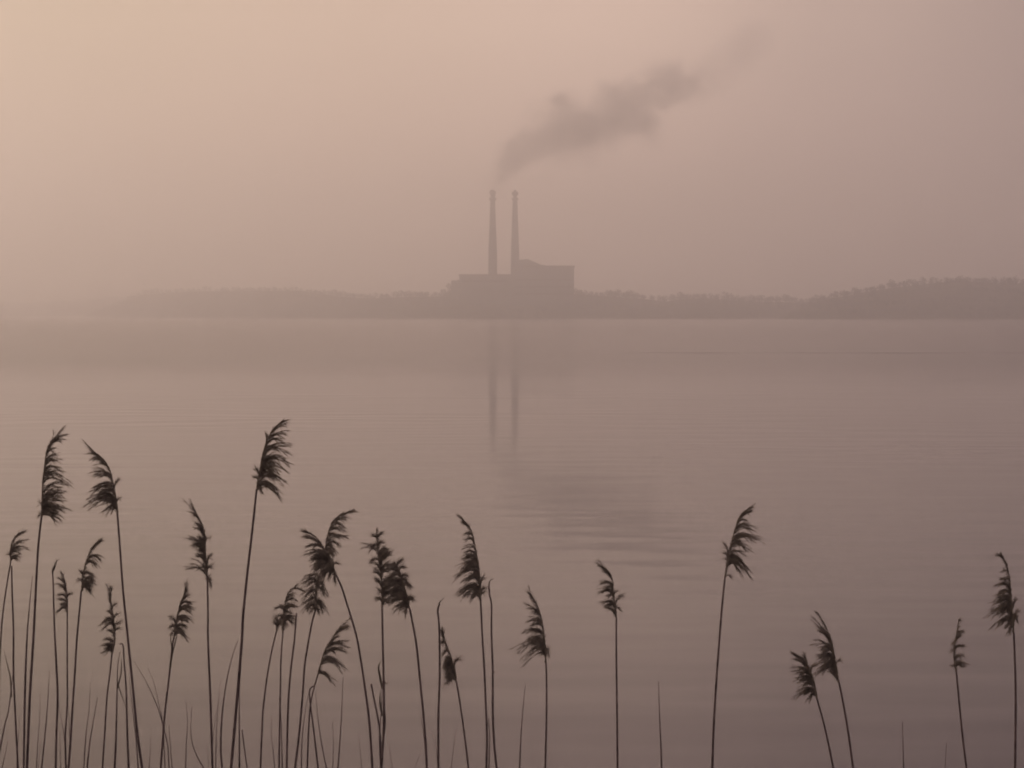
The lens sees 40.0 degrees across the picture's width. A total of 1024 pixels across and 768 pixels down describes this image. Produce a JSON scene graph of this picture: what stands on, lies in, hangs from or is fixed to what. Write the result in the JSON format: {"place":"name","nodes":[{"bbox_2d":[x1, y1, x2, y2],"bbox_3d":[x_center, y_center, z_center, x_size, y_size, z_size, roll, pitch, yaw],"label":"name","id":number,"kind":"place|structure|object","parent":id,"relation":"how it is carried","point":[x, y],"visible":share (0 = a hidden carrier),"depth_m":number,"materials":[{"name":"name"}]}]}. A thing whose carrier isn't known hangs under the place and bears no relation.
{"place":"outdoors","nodes":[
{"label":"outdoors","id":0,"kind":"place"},
{"bbox_2d":[0,302,119,316],"bbox_3d":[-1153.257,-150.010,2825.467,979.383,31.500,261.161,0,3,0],"label":"hill","id":1,"kind":"structure","parent":0,"point":[53,309],"depth_m":2770.96,"materials":[{"name":"grey"}]},
{"bbox_2d":[84,290,807,318],"bbox_3d":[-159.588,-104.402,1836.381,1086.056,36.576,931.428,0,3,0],"label":"hill","id":2,"kind":"structure","parent":0,"point":[243,308],"depth_m":1553.80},
{"bbox_2d":[85,283,823,317],"bbox_3d":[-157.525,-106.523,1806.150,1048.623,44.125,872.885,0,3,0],"label":"woodland","id":3,"kind":"object","parent":2,"relation":"on","point":[746,308],"visible":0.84,"depth_m":1440.08,"materials":[{"name":"grey plant"}]},
{"bbox_2d":[451,259,574,305],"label":"power station","id":4,"kind":"object","parent":2,"relation":"on","point":[533,283],"visible":0.99,"depth_m":1414.49,"materials":[{"name":"metal"}]},
{"bbox_2d":[488,189,496,273],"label":"chimney","id":5,"kind":"object","parent":4,"relation":"on","point":[492,261],"visible":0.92,"depth_m":1429.38,"materials":[{"name":"concrete"}]},
{"bbox_2d":[511,190,518,297],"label":"chimney","id":6,"kind":"object","parent":4,"relation":"on","point":[514,246],"visible":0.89,"depth_m":1429.22,"materials":[{"name":"concrete"}]},
{"bbox_2d":[0,317,1023,767],"bbox_3d":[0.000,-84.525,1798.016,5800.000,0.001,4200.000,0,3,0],"label":"water","id":7,"kind":"structure","parent":0,"point":[872,469],"depth_m":19.47,"materials":[{"name":"grey liquid"}]},
{"bbox_2d":[0,652,13,750],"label":"reed","id":8,"kind":"object","parent":7,"relation":"in","point":[9,704],"visible":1,"depth_m":4.56,"materials":[{"name":"brown plant"}]},
{"bbox_2d":[11,566,18,767],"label":"reed","id":9,"kind":"object","parent":7,"relation":"in","point":[13,672],"visible":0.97,"depth_m":5.26,"materials":[{"name":"black plant"}]},
{"bbox_2d":[0,528,30,662],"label":"reed","id":10,"kind":"object","parent":7,"relation":"in","point":[14,547],"visible":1,"depth_m":5.24,"materials":[{"name":"black plant"}]},
{"bbox_2d":[22,576,32,767],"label":"reed","id":11,"kind":"object","parent":7,"relation":"in","point":[24,707],"visible":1,"depth_m":4.96,"materials":[{"name":"black plant"}]},
{"bbox_2d":[36,715,39,767],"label":"reed","id":12,"kind":"object","parent":7,"relation":"in","point":[37,742],"visible":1,"depth_m":7.09,"materials":[{"name":"brown plant"}]},
{"bbox_2d":[41,683,48,767],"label":"reed","id":13,"kind":"object","parent":7,"relation":"in","point":[45,730],"visible":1,"depth_m":6.58,"materials":[{"name":"brown plant"}]},
{"bbox_2d":[26,425,72,767],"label":"reed","id":14,"kind":"object","parent":7,"relation":"in","point":[48,508],"visible":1,"depth_m":3.72,"materials":[{"name":"black plant"}]},
{"bbox_2d":[52,560,58,767],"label":"reed","id":15,"kind":"object","parent":7,"relation":"in","point":[57,687],"visible":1,"depth_m":4.65,"materials":[{"name":"brown plant"}]},
{"bbox_2d":[54,569,74,767],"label":"reed","id":16,"kind":"object","parent":7,"relation":"in","point":[63,604],"visible":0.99,"depth_m":5.65,"materials":[{"name":"black plant"}]},
{"bbox_2d":[67,537,103,767],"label":"reed","id":17,"kind":"object","parent":7,"relation":"in","point":[87,582],"visible":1,"depth_m":4.23,"materials":[{"name":"black plant"}]},
{"bbox_2d":[83,696,89,767],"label":"reed","id":18,"kind":"object","parent":7,"relation":"in","point":[85,736],"visible":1,"depth_m":6.89,"materials":[{"name":"brown plant"}]},
{"bbox_2d":[86,701,96,767],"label":"reed","id":19,"kind":"object","parent":7,"relation":"in","point":[90,740],"visible":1,"depth_m":6.08,"materials":[{"name":"brown plant"}]},
{"bbox_2d":[80,440,142,767],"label":"reed","id":20,"kind":"object","parent":7,"relation":"in","point":[106,492],"visible":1,"depth_m":3.72,"materials":[{"name":"black plant"}]},
{"bbox_2d":[99,583,123,767],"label":"reed","id":21,"kind":"object","parent":7,"relation":"in","point":[109,647],"visible":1,"depth_m":4.44,"materials":[{"name":"black plant"}]},
{"bbox_2d":[113,651,125,767],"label":"reed","id":22,"kind":"object","parent":7,"relation":"in","point":[115,749],"visible":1,"depth_m":4.56,"materials":[{"name":"brown plant"}]},
{"bbox_2d":[119,643,129,767],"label":"reed","id":23,"kind":"object","parent":7,"relation":"in","point":[128,761],"visible":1,"depth_m":4.35,"materials":[{"name":"brown plant"}]},
{"bbox_2d":[129,679,138,767],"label":"reed","id":24,"kind":"object","parent":7,"relation":"in","point":[135,732],"visible":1,"depth_m":5.57,"materials":[{"name":"brown plant"}]},
{"bbox_2d":[134,662,169,767],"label":"reed","id":25,"kind":"object","parent":7,"relation":"in","point":[161,721],"visible":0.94,"depth_m":6.08,"materials":[{"name":"brown plant"}]},
{"bbox_2d":[148,669,165,767],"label":"reed","id":26,"kind":"object","parent":7,"relation":"in","point":[162,726],"visible":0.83,"depth_m":6.28,"materials":[{"name":"brown plant"}]},
{"bbox_2d":[169,729,172,767],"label":"reed","id":27,"kind":"object","parent":7,"relation":"in","point":[170,749],"visible":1,"depth_m":5.07,"materials":[{"name":"brown plant"}]},
{"bbox_2d":[160,578,195,767],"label":"reed","id":28,"kind":"object","parent":7,"relation":"in","point":[176,629],"visible":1,"depth_m":4.34,"materials":[{"name":"brown plant"}]},
{"bbox_2d":[185,704,187,767],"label":"reed","id":29,"kind":"object","parent":7,"relation":"in","point":[186,739],"visible":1,"depth_m":5.67,"materials":[{"name":"brown plant"}]},
{"bbox_2d":[190,710,203,767],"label":"reed","id":30,"kind":"object","parent":7,"relation":"in","point":[192,743],"visible":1,"depth_m":5.07,"materials":[{"name":"brown plant"}]},
{"bbox_2d":[181,497,215,767],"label":"reed","id":31,"kind":"object","parent":7,"relation":"in","point":[200,544],"visible":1,"depth_m":4.03,"materials":[{"name":"black plant"}]},
{"bbox_2d":[215,680,220,767],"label":"reed","id":32,"kind":"object","parent":7,"relation":"in","point":[216,731],"visible":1,"depth_m":6.69,"materials":[{"name":"brown plant"}]},
{"bbox_2d":[220,641,237,767],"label":"reed","id":33,"kind":"object","parent":7,"relation":"in","point":[222,716],"visible":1,"depth_m":4.86,"materials":[{"name":"brown plant"}]},
{"bbox_2d":[238,675,240,767],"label":"reed","id":34,"kind":"object","parent":7,"relation":"in","point":[239,730],"visible":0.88,"depth_m":4.86,"materials":[{"name":"brown plant"}]},
{"bbox_2d":[241,729,247,767],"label":"reed","id":35,"kind":"object","parent":7,"relation":"in","point":[244,748],"visible":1,"depth_m":4.66,"materials":[{"name":"brown plant"}]},
{"bbox_2d":[230,418,292,767],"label":"reed","id":36,"kind":"object","parent":7,"relation":"in","point":[262,472],"visible":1,"depth_m":3.52,"materials":[{"name":"black plant"}]},
{"bbox_2d":[260,614,289,767],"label":"reed","id":37,"kind":"object","parent":7,"relation":"in","point":[277,623],"visible":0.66,"depth_m":4.75,"materials":[{"name":"black plant"}]},
{"bbox_2d":[281,719,282,767],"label":"reed","id":38,"kind":"object","parent":7,"relation":"in","point":[281,747],"visible":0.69,"depth_m":4.87,"materials":[{"name":"brown plant"}]},
{"bbox_2d":[273,584,305,767],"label":"reed","id":39,"kind":"object","parent":7,"relation":"in","point":[287,605],"visible":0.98,"depth_m":4.54,"materials":[{"name":"black plant"}]},
{"bbox_2d":[286,613,296,767],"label":"reed","id":40,"kind":"object","parent":7,"relation":"in","point":[287,726],"visible":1,"depth_m":4.45,"materials":[{"name":"brown plant"}]},
{"bbox_2d":[301,693,308,767],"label":"reed","id":41,"kind":"object","parent":7,"relation":"in","point":[302,734],"visible":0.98,"depth_m":4.86,"materials":[{"name":"brown plant"}]},
{"bbox_2d":[309,685,318,767],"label":"reed","id":42,"kind":"object","parent":7,"relation":"in","point":[313,730],"visible":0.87,"depth_m":4.36,"materials":[{"name":"brown plant"}]},
{"bbox_2d":[315,692,326,767],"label":"reed","id":43,"kind":"object","parent":7,"relation":"in","point":[320,736],"visible":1,"depth_m":4.97,"materials":[{"name":"brown plant"}]},
{"bbox_2d":[294,508,357,767],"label":"reed","id":44,"kind":"object","parent":7,"relation":"in","point":[317,587],"visible":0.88,"depth_m":4.13,"materials":[{"name":"black plant"}]},
{"bbox_2d":[306,618,350,767],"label":"reed","id":45,"kind":"object","parent":7,"relation":"in","point":[326,659],"visible":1,"depth_m":4.14,"materials":[{"name":"black plant"}]},
{"bbox_2d":[299,528,373,767],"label":"reed","id":46,"kind":"object","parent":7,"relation":"in","point":[324,562],"visible":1,"depth_m":3.63,"materials":[{"name":"black plant"}]},
{"bbox_2d":[337,685,342,767],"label":"reed","id":47,"kind":"object","parent":7,"relation":"in","point":[340,731],"visible":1,"depth_m":4.56,"materials":[{"name":"brown plant"}]},
{"bbox_2d":[370,684,381,748],"bbox_3d":[-0.386,1.973,4.319,0.089,2.138,0.023,-2,3,-37],"label":"reed","id":48,"kind":"object","parent":7,"relation":"in","point":[376,713],"visible":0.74,"depth_m":4.25,"materials":[{"name":"brown plant"}]},
{"bbox_2d":[359,526,393,767],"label":"reed","id":49,"kind":"object","parent":7,"relation":"in","point":[383,553],"visible":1,"depth_m":3.63,"materials":[{"name":"black plant"}]},
{"bbox_2d":[378,660,388,762],"bbox_3d":[-0.355,1.921,4.115,0.025,2.264,0.077,2,4,40],"label":"reed","id":50,"kind":"object","parent":7,"relation":"in","point":[380,698],"visible":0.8,"depth_m":4.05,"materials":[{"name":"brown plant"}]},
{"bbox_2d":[382,557,427,767],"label":"reed","id":51,"kind":"object","parent":7,"relation":"in","point":[398,594],"visible":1,"depth_m":3.63,"materials":[{"name":"black plant"}]},
{"bbox_2d":[437,598,443,767],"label":"reed","id":52,"kind":"object","parent":7,"relation":"in","point":[438,707],"visible":1,"depth_m":4.04,"materials":[{"name":"brown plant"}]},
{"bbox_2d":[439,626,468,767],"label":"reed","id":53,"kind":"object","parent":7,"relation":"in","point":[448,665],"visible":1,"depth_m":4.04,"materials":[{"name":"black plant"}]},
{"bbox_2d":[453,513,487,767],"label":"reed","id":54,"kind":"object","parent":7,"relation":"in","point":[474,586],"visible":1,"depth_m":3.83,"materials":[{"name":"black plant"}]},
{"bbox_2d":[488,718,489,767],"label":"reed","id":55,"kind":"object","parent":7,"relation":"in","point":[489,747],"visible":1,"depth_m":4.16,"materials":[{"name":"brown plant"}]},
{"bbox_2d":[488,579,497,767],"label":"reed","id":56,"kind":"object","parent":7,"relation":"in","point":[493,734],"visible":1,"depth_m":3.94,"materials":[{"name":"brown plant"}]},
{"bbox_2d":[519,685,525,767],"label":"reed","id":57,"kind":"object","parent":7,"relation":"in","point":[520,735],"visible":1,"depth_m":5.47,"materials":[{"name":"brown plant"}]},
{"bbox_2d":[507,583,551,767],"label":"reed","id":58,"kind":"object","parent":7,"relation":"in","point":[539,642],"visible":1,"depth_m":3.94,"materials":[{"name":"black plant"}]},
{"bbox_2d":[595,559,625,767],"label":"reed","id":59,"kind":"object","parent":7,"relation":"in","point":[613,602],"visible":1,"depth_m":4.24,"materials":[{"name":"black plant"}]},
{"bbox_2d":[658,682,662,767],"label":"reed","id":60,"kind":"object","parent":7,"relation":"in","point":[660,731],"visible":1,"depth_m":4.25,"materials":[{"name":"brown plant"}]},
{"bbox_2d":[711,503,763,767],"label":"reed","id":61,"kind":"object","parent":7,"relation":"in","point":[734,559],"visible":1,"depth_m":3.83,"materials":[{"name":"black plant"}]},
{"bbox_2d":[789,650,833,767],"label":"reed","id":62,"kind":"object","parent":7,"relation":"in","point":[808,678],"visible":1,"depth_m":3.94,"materials":[{"name":"black plant"}]},
{"bbox_2d":[810,611,853,767],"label":"reed","id":63,"kind":"object","parent":7,"relation":"in","point":[828,661],"visible":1,"depth_m":3.84,"materials":[{"name":"black plant"}]},
{"bbox_2d":[902,722,903,767],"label":"reed","id":64,"kind":"object","parent":7,"relation":"in","point":[903,746],"visible":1,"depth_m":4.46,"materials":[{"name":"brown plant"}]},
{"bbox_2d":[949,617,969,767],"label":"reed","id":65,"kind":"object","parent":7,"relation":"in","point":[958,662],"visible":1,"depth_m":4.14,"materials":[{"name":"black plant"}]},
{"bbox_2d":[983,551,1021,767],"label":"reed","id":66,"kind":"object","parent":7,"relation":"in","point":[1007,605],"visible":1,"depth_m":3.83,"materials":[{"name":"black plant"}]},
{"bbox_2d":[0,0,1023,306],"label":"sky","id":67,"kind":"structure","parent":0,"point":[800,149],"materials":[{"name":"pink"}]},
{"bbox_2d":[778,281,1023,318],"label":"hill","id":68,"kind":"structure","parent":0,"point":[959,286],"depth_m":1221.97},
{"bbox_2d":[780,275,1023,318],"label":"woodland","id":69,"kind":"object","parent":68,"relation":"on","point":[893,285],"visible":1,"depth_m":1222.18,"materials":[{"name":"grey plant"}]}
]}

